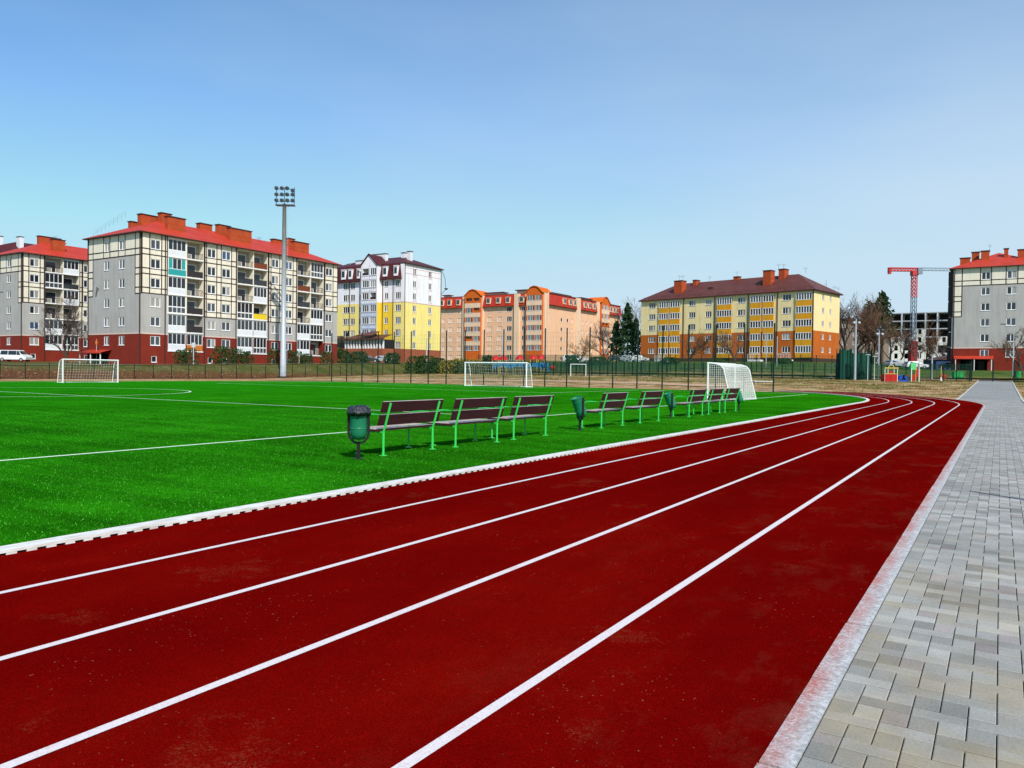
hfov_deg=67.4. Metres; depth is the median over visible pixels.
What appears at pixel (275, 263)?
window
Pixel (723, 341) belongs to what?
bare tree
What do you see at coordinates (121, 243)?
window
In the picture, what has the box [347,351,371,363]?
shrub
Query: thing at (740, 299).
window
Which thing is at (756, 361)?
court fence
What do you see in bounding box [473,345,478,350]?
window
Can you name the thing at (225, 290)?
window
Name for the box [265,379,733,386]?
sandy path
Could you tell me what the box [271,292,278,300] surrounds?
window
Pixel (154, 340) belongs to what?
window
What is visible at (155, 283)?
window
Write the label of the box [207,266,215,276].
window
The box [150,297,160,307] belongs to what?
window
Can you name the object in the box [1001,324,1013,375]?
street lamp
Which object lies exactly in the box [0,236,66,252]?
apartment building
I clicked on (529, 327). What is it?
window
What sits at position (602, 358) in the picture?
shrub
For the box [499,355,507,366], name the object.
play hut
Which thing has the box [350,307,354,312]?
window
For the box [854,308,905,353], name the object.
bare tree
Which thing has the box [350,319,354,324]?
window
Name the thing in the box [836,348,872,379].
netted enclosure
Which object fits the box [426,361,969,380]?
court fence
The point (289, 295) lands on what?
window
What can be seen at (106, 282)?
window
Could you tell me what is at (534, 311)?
apartment building
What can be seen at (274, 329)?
window
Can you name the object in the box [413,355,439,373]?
shrub
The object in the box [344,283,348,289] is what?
window
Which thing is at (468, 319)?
window
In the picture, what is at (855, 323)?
street lamp
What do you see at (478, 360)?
shrub
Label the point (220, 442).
pitch markings
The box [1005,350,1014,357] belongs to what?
window
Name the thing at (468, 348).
window
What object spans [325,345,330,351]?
window
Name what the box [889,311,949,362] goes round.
unfinished building
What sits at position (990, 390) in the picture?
path
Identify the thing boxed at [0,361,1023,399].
ground
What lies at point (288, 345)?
window
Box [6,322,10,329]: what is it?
window
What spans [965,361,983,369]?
entrance door
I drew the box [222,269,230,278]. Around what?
window
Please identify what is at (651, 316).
window
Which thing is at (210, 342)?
window
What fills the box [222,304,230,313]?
window
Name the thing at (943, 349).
bare tree
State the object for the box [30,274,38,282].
window
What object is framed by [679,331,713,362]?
bare tree
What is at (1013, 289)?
window
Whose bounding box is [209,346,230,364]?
evergreen shrub
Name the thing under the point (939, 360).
shed
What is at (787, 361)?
shrub
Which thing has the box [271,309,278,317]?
window
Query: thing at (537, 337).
window
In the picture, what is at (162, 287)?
apartment building
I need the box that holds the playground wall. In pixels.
[493,362,550,371]
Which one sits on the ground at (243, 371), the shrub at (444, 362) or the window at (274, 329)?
the shrub at (444, 362)
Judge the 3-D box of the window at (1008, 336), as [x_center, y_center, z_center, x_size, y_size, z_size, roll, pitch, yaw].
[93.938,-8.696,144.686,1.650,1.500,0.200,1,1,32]
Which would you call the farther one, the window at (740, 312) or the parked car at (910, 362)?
the window at (740, 312)
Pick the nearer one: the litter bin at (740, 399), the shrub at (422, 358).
the litter bin at (740, 399)
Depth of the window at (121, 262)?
119.60 m
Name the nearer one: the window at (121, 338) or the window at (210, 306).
the window at (121, 338)
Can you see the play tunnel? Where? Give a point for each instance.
(904, 378)
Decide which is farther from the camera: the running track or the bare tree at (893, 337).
the bare tree at (893, 337)
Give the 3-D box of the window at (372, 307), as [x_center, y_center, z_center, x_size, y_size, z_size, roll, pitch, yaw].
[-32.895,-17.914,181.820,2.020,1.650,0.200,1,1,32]
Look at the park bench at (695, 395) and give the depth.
27.48 m
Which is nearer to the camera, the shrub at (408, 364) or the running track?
the running track
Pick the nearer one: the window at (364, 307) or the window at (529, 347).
the window at (364, 307)
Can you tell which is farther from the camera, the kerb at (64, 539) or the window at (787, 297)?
the window at (787, 297)
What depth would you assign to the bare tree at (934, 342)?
194.28 m
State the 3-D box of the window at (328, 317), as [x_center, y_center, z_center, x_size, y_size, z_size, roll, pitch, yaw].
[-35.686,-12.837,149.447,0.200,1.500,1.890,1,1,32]
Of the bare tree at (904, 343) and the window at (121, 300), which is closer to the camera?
the window at (121, 300)
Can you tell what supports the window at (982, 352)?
in the apartment building at (986, 296)
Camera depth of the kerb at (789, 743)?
4.11 m
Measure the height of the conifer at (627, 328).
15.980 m
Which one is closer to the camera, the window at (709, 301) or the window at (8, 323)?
the window at (8, 323)
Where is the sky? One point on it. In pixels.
(617, 150)
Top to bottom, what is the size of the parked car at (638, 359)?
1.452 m
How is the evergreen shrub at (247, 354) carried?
on the ground at (243, 371)
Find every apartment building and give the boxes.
[0,235,87,361]
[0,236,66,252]
[78,211,341,364]
[337,251,447,362]
[441,285,621,360]
[638,266,842,361]
[839,318,888,362]
[947,248,1023,370]
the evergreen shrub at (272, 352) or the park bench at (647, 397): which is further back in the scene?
the evergreen shrub at (272, 352)
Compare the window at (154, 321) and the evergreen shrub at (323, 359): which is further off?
the evergreen shrub at (323, 359)
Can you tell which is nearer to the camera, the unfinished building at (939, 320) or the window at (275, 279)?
the window at (275, 279)
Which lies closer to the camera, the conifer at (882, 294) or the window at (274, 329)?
the window at (274, 329)
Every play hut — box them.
[491,355,498,372]
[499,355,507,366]
[515,355,522,370]
[529,354,536,371]
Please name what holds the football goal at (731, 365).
on the football pitch
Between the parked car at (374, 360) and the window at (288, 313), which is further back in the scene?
the parked car at (374, 360)
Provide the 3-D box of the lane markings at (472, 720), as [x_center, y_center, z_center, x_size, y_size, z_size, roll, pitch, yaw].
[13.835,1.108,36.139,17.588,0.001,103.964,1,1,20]
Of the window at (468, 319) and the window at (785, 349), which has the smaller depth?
the window at (785, 349)
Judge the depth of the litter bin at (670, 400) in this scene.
26.02 m
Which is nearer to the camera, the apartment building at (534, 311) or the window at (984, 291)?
the window at (984, 291)
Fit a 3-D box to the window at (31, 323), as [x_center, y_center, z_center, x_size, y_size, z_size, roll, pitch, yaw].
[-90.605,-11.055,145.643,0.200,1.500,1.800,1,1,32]
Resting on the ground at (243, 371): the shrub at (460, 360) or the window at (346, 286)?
the shrub at (460, 360)
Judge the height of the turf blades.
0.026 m
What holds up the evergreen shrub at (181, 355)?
on the ground at (243, 371)
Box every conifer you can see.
[607,320,624,355]
[614,302,639,360]
[628,318,640,355]
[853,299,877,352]
[873,290,900,363]
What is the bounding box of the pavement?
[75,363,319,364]
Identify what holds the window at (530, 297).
in the apartment building at (534, 311)
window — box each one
[6,259,10,267]
[6,290,10,298]
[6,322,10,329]
[7,275,10,282]
[7,306,10,313]
[7,337,10,344]
[29,306,38,313]
[30,258,38,266]
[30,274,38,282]
[30,290,39,298]
[30,322,38,329]
[30,337,38,344]
[103,280,108,289]
[103,336,108,345]
[104,261,108,270]
[104,299,108,307]
[104,317,108,326]
[105,242,108,251]
[118,298,123,307]
[118,317,123,326]
[118,336,123,345]
[119,240,124,249]
[119,259,124,268]
[119,278,123,287]
[150,278,160,288]
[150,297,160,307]
[150,317,159,326]
[150,336,159,345]
[151,239,160,249]
[151,259,159,268]
[151,356,156,362]
[207,249,216,258]
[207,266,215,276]
[207,285,215,293]
[207,303,214,311]
[207,321,214,329]
[207,339,214,347]
[221,322,229,330]
[222,251,230,260]
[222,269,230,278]
[222,286,229,295]
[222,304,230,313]
[222,339,230,348]
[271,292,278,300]
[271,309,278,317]
[271,325,277,333]
[271,342,278,350]
[272,259,278,267]
[272,276,278,284]
[286,261,291,269]
[286,278,292,286]
[286,294,292,302]
[286,310,291,318]
[286,326,291,334]
[286,343,291,350]
[325,299,331,306]
[325,314,331,321]
[325,329,331,336]
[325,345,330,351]
[326,268,331,275]
[326,283,332,291]
[343,295,348,301]
[343,307,348,313]
[343,319,348,324]
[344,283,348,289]
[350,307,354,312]
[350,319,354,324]
[362,281,368,287]
[362,293,368,299]
[362,305,367,311]
[362,317,367,323]
[370,268,375,274]
[370,280,375,286]
[370,305,375,311]
[370,317,375,323]
[395,305,400,310]
[395,317,400,323]
[395,329,399,335]
[465,317,471,322]
[466,308,471,312]
[466,327,471,331]
[466,346,471,350]
[473,317,478,321]
[473,327,478,331]
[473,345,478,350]
[527,315,533,320]
[527,325,533,330]
[527,335,532,340]
[527,345,532,349]
[528,295,533,300]
[528,305,533,310]
[535,295,540,299]
[535,305,540,310]
[535,315,540,320]
[535,325,540,330]
[535,335,540,339]
[648,337,654,342]
[648,348,654,353]
[649,303,655,308]
[649,314,654,319]
[689,300,694,305]
[689,312,694,317]
[689,324,694,329]
[705,311,710,316]
[705,323,710,328]
[706,299,711,304]
[737,297,744,303]
[737,322,744,327]
[738,310,744,315]
[782,320,790,326]
[782,333,790,339]
[782,346,789,352]
[783,294,790,300]
[783,307,790,313]
[980,319,989,326]
[980,334,988,341]
[980,350,988,355]
[981,287,989,295]
[981,303,989,310]
[982,272,990,279]
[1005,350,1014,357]
[1006,286,1016,294]
[1006,302,1015,309]
[1006,318,1015,325]
[1006,334,1015,341]
[1007,270,1016,278]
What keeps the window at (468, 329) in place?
in the apartment building at (534, 311)
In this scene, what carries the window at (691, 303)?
in the apartment building at (801, 312)
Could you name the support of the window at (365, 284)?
in the apartment building at (384, 295)
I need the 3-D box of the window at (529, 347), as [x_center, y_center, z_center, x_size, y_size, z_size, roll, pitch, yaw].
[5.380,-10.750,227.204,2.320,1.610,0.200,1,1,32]
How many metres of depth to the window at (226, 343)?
129.95 m
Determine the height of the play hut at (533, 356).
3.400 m
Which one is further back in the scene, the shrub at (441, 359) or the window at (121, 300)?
the shrub at (441, 359)
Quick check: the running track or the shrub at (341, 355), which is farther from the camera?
the shrub at (341, 355)
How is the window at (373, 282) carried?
in the apartment building at (384, 295)
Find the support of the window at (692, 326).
in the apartment building at (801, 312)
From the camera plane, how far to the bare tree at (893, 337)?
188.66 m
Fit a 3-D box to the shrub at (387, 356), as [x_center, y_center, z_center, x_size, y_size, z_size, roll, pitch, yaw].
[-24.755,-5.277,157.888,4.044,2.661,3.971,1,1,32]
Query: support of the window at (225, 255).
in the apartment building at (162, 287)
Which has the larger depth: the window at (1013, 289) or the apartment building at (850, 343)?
the apartment building at (850, 343)
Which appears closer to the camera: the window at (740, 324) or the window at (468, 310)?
the window at (740, 324)
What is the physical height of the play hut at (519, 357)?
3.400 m
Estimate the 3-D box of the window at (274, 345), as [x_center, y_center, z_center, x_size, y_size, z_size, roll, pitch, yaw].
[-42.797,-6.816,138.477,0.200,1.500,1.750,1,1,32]
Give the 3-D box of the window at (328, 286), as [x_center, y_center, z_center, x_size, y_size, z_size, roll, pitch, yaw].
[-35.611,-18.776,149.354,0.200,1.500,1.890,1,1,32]
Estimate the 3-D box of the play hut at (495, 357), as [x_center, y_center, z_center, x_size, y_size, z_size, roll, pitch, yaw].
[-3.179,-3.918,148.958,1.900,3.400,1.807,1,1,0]
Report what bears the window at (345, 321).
in the apartment building at (384, 295)
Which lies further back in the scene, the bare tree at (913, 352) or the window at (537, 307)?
the window at (537, 307)
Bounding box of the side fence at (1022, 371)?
[1014,364,1023,381]
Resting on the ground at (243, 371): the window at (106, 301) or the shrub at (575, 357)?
the shrub at (575, 357)
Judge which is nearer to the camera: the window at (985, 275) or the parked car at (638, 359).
the window at (985, 275)
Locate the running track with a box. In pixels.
[0,390,982,767]
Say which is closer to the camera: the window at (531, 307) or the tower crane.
the window at (531, 307)
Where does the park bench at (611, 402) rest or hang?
on the football pitch
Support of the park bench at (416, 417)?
on the football pitch
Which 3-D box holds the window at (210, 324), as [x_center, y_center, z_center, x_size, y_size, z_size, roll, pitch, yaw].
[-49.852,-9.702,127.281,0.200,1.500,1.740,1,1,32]
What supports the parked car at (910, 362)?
on the ground at (243, 371)
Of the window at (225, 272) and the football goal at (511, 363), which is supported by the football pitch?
the football goal at (511, 363)
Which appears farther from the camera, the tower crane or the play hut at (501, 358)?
the tower crane
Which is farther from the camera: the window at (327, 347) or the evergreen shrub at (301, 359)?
the window at (327, 347)
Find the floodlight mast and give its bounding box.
[274,186,295,377]
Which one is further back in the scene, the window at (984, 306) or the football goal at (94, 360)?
the window at (984, 306)
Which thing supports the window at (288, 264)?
in the apartment building at (162, 287)
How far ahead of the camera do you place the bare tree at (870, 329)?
178.83 m
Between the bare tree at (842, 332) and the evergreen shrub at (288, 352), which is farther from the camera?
the bare tree at (842, 332)
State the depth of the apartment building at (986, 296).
147.05 m
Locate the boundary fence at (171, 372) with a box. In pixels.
[0,362,382,378]
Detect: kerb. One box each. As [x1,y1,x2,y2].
[0,389,869,555]
[754,397,985,767]
[955,380,1023,402]
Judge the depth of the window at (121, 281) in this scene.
119.82 m
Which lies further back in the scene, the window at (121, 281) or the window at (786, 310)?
the window at (786, 310)
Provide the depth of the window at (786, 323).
170.15 m
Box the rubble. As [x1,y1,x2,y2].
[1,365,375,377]
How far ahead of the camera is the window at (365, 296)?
183.21 m
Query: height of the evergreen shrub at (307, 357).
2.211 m
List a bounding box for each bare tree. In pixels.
[31,289,88,363]
[568,335,599,356]
[580,319,611,356]
[592,308,623,360]
[620,299,640,354]
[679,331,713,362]
[712,327,749,362]
[826,283,881,349]
[839,297,898,364]
[840,293,894,353]
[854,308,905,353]
[857,315,891,363]
[876,320,914,359]
[894,322,927,359]
[904,338,925,360]
[915,317,942,363]
[926,338,950,356]
[987,328,1023,373]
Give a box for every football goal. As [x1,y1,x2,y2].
[57,359,118,382]
[464,362,532,386]
[707,362,755,400]
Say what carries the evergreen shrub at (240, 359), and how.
on the ground at (243, 371)
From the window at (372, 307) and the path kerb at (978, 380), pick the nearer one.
the path kerb at (978, 380)
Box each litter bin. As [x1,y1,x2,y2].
[347,404,370,458]
[571,395,586,429]
[664,391,675,417]
[734,391,742,410]
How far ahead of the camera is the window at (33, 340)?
145.75 m
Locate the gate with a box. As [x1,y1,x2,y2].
[967,361,1018,381]
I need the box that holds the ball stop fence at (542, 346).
[331,323,774,391]
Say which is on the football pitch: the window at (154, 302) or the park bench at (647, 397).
the park bench at (647, 397)
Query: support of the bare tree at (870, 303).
on the ground at (243, 371)
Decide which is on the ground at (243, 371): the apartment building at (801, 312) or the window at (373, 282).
the apartment building at (801, 312)
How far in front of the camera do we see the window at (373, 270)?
181.79 m
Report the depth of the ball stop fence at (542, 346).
82.21 m
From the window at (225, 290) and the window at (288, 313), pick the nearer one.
the window at (225, 290)
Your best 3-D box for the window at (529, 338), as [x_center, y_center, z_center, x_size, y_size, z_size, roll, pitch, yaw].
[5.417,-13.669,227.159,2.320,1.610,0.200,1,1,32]
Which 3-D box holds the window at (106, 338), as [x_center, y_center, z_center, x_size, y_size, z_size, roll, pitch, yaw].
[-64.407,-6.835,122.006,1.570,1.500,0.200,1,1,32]
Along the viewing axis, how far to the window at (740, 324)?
177.84 m
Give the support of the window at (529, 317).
in the apartment building at (534, 311)
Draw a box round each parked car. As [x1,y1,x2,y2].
[360,356,376,362]
[609,355,619,360]
[631,355,648,361]
[884,360,903,366]
[902,361,928,368]
[938,362,950,368]
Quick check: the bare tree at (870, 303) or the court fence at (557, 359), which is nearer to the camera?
the court fence at (557, 359)
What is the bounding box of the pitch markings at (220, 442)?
[0,382,803,460]
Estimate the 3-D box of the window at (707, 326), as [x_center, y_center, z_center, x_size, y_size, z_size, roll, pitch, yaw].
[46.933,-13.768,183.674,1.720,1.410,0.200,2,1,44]
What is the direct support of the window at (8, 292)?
in the apartment building at (45, 272)
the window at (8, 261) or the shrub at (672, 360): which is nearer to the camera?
the window at (8, 261)
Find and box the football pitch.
[0,381,865,545]
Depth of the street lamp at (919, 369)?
100.27 m
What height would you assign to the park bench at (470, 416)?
0.965 m
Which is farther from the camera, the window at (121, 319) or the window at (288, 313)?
the window at (288, 313)
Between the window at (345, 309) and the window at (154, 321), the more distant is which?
the window at (345, 309)
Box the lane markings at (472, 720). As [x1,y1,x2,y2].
[0,390,959,767]
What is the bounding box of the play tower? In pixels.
[905,362,917,380]
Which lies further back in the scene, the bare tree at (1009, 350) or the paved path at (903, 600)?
the bare tree at (1009, 350)
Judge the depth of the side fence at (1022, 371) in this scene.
99.58 m
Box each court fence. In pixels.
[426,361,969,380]
[478,354,670,371]
[675,355,881,373]
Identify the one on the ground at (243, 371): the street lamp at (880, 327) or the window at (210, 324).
the street lamp at (880, 327)
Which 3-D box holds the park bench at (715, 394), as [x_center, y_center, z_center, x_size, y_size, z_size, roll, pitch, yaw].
[7.565,0.656,29.569,0.811,0.965,1.740,1,1,31]
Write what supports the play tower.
on the ground at (243, 371)
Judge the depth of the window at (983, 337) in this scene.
146.96 m
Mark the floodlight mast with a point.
(283, 357)
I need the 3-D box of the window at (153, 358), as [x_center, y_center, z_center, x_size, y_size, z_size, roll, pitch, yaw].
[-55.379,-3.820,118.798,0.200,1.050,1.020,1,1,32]
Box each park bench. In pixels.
[355,399,443,455]
[427,397,506,446]
[487,395,553,439]
[581,392,629,427]
[620,391,664,422]
[673,389,707,416]
[693,388,723,414]
[709,388,739,411]
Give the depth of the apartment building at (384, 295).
182.60 m
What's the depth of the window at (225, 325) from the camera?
129.66 m
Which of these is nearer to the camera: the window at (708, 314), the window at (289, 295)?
the window at (289, 295)
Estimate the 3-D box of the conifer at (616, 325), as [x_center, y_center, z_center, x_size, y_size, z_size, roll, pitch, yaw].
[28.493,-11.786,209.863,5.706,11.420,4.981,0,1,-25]
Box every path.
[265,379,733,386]
[797,399,1023,767]
[959,380,1021,400]
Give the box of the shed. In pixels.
[923,355,950,369]
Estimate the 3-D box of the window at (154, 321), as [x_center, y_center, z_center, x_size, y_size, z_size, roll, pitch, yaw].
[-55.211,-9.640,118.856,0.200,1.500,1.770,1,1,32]
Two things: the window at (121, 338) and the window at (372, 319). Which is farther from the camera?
the window at (372, 319)
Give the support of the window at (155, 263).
in the apartment building at (162, 287)
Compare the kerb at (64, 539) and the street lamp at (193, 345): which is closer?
the kerb at (64, 539)
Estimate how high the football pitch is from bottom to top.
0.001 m
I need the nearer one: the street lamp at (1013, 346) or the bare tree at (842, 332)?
the street lamp at (1013, 346)
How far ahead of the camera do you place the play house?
100.99 m
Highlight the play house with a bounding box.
[881,365,898,381]
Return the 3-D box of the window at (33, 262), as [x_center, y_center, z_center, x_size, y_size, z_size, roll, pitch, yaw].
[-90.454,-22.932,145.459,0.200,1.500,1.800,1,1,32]
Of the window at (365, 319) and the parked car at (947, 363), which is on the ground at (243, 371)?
the parked car at (947, 363)
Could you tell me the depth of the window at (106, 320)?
122.12 m
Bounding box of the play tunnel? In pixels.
[898,375,908,381]
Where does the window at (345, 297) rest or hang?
in the apartment building at (384, 295)
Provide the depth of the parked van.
129.80 m
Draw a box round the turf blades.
[0,408,765,545]
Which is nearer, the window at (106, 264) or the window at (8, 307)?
the window at (106, 264)
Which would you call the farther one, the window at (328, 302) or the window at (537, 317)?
the window at (537, 317)
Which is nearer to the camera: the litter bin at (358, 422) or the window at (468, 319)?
the litter bin at (358, 422)
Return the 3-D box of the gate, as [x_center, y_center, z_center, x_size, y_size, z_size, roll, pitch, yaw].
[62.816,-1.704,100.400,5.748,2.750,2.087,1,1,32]
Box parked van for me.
[0,350,32,361]
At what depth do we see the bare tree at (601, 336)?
225.03 m
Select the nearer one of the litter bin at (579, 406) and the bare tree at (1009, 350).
the litter bin at (579, 406)
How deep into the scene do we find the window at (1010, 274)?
144.55 m
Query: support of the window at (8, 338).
in the apartment building at (45, 272)
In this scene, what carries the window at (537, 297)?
in the apartment building at (534, 311)
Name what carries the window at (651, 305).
in the apartment building at (801, 312)
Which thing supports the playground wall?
on the ground at (243, 371)
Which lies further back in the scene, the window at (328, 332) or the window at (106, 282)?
the window at (328, 332)
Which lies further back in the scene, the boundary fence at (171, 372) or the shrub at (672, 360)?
the shrub at (672, 360)
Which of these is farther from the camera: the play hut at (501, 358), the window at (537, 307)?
the window at (537, 307)
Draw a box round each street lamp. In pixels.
[192,343,195,363]
[852,315,860,379]
[876,326,883,379]
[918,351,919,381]
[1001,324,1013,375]
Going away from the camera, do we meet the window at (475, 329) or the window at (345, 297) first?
the window at (345, 297)
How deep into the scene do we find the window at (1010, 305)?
144.58 m
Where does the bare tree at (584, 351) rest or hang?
on the ground at (243, 371)
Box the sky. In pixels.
[0,0,1023,360]
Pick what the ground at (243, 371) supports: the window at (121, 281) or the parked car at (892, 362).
the parked car at (892, 362)
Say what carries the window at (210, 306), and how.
in the apartment building at (162, 287)
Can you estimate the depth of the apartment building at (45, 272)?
147.68 m
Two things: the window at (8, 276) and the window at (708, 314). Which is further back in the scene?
the window at (708, 314)
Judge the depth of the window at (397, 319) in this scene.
179.80 m
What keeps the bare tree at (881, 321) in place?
on the ground at (243, 371)
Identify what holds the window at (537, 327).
in the apartment building at (534, 311)
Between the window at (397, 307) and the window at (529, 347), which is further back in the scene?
the window at (529, 347)
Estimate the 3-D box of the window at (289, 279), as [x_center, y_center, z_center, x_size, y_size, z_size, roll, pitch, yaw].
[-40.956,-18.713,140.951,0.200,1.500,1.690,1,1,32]
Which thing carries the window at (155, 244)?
in the apartment building at (162, 287)
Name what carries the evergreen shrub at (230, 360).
on the ground at (243, 371)
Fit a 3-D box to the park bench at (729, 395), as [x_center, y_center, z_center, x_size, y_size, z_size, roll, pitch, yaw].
[8.697,0.642,31.346,0.811,0.965,1.740,1,1,33]
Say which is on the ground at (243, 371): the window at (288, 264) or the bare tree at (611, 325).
the bare tree at (611, 325)
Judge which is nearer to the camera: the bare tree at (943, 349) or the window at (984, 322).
the window at (984, 322)
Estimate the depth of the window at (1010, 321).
144.65 m
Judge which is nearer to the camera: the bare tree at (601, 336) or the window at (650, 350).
the window at (650, 350)
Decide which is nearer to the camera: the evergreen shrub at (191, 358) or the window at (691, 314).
the evergreen shrub at (191, 358)
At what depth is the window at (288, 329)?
141.13 m
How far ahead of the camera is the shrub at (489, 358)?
153.23 m
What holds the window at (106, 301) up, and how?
in the apartment building at (162, 287)
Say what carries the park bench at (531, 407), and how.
on the football pitch
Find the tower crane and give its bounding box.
[887,267,948,360]
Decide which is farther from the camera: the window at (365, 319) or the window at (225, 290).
the window at (365, 319)
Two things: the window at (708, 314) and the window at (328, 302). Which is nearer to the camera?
the window at (328, 302)
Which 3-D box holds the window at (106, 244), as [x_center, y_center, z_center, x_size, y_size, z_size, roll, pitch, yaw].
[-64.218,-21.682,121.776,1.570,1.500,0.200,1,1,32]
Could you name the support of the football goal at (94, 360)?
on the football pitch
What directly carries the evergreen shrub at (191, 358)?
on the ground at (243, 371)
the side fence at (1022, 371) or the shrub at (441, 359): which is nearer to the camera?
the side fence at (1022, 371)
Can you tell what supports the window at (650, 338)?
in the apartment building at (801, 312)
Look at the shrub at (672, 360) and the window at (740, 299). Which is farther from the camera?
the window at (740, 299)
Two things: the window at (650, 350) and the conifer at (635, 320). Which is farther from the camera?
the conifer at (635, 320)
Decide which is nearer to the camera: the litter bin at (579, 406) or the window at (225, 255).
the litter bin at (579, 406)
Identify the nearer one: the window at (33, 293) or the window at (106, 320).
the window at (106, 320)
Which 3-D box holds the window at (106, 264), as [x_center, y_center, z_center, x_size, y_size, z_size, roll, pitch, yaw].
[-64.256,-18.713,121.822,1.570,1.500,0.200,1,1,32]
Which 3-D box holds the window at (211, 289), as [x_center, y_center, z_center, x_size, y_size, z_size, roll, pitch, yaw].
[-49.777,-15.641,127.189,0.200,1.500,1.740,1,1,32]
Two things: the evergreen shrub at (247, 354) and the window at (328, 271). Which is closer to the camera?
the evergreen shrub at (247, 354)
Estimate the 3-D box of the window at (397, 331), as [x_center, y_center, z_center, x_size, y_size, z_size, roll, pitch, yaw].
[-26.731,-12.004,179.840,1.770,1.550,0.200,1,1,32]
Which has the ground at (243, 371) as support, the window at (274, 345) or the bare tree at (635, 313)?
the bare tree at (635, 313)
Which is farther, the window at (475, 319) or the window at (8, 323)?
the window at (475, 319)
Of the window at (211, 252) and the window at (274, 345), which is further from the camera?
the window at (274, 345)
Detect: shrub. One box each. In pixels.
[172,350,189,364]
[182,347,199,364]
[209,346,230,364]
[220,346,238,364]
[229,348,245,363]
[241,351,254,363]
[265,348,279,363]
[286,350,297,363]
[291,351,305,363]
[302,353,314,362]
[319,351,334,363]
[337,350,351,362]
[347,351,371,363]
[383,352,399,363]
[402,355,429,373]
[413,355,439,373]
[429,357,447,373]
[437,359,461,373]
[453,358,473,372]
[461,359,487,372]
[481,355,494,371]
[564,356,578,365]
[588,356,610,364]
[659,357,678,364]
[777,358,793,363]
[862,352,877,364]
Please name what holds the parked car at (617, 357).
on the ground at (243, 371)
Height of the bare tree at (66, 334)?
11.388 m
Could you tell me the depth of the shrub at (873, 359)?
158.80 m
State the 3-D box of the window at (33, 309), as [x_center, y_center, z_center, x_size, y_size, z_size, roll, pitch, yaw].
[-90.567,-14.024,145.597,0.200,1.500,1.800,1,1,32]
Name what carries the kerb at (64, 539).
on the ground at (243, 371)
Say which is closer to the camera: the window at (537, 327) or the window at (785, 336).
the window at (785, 336)

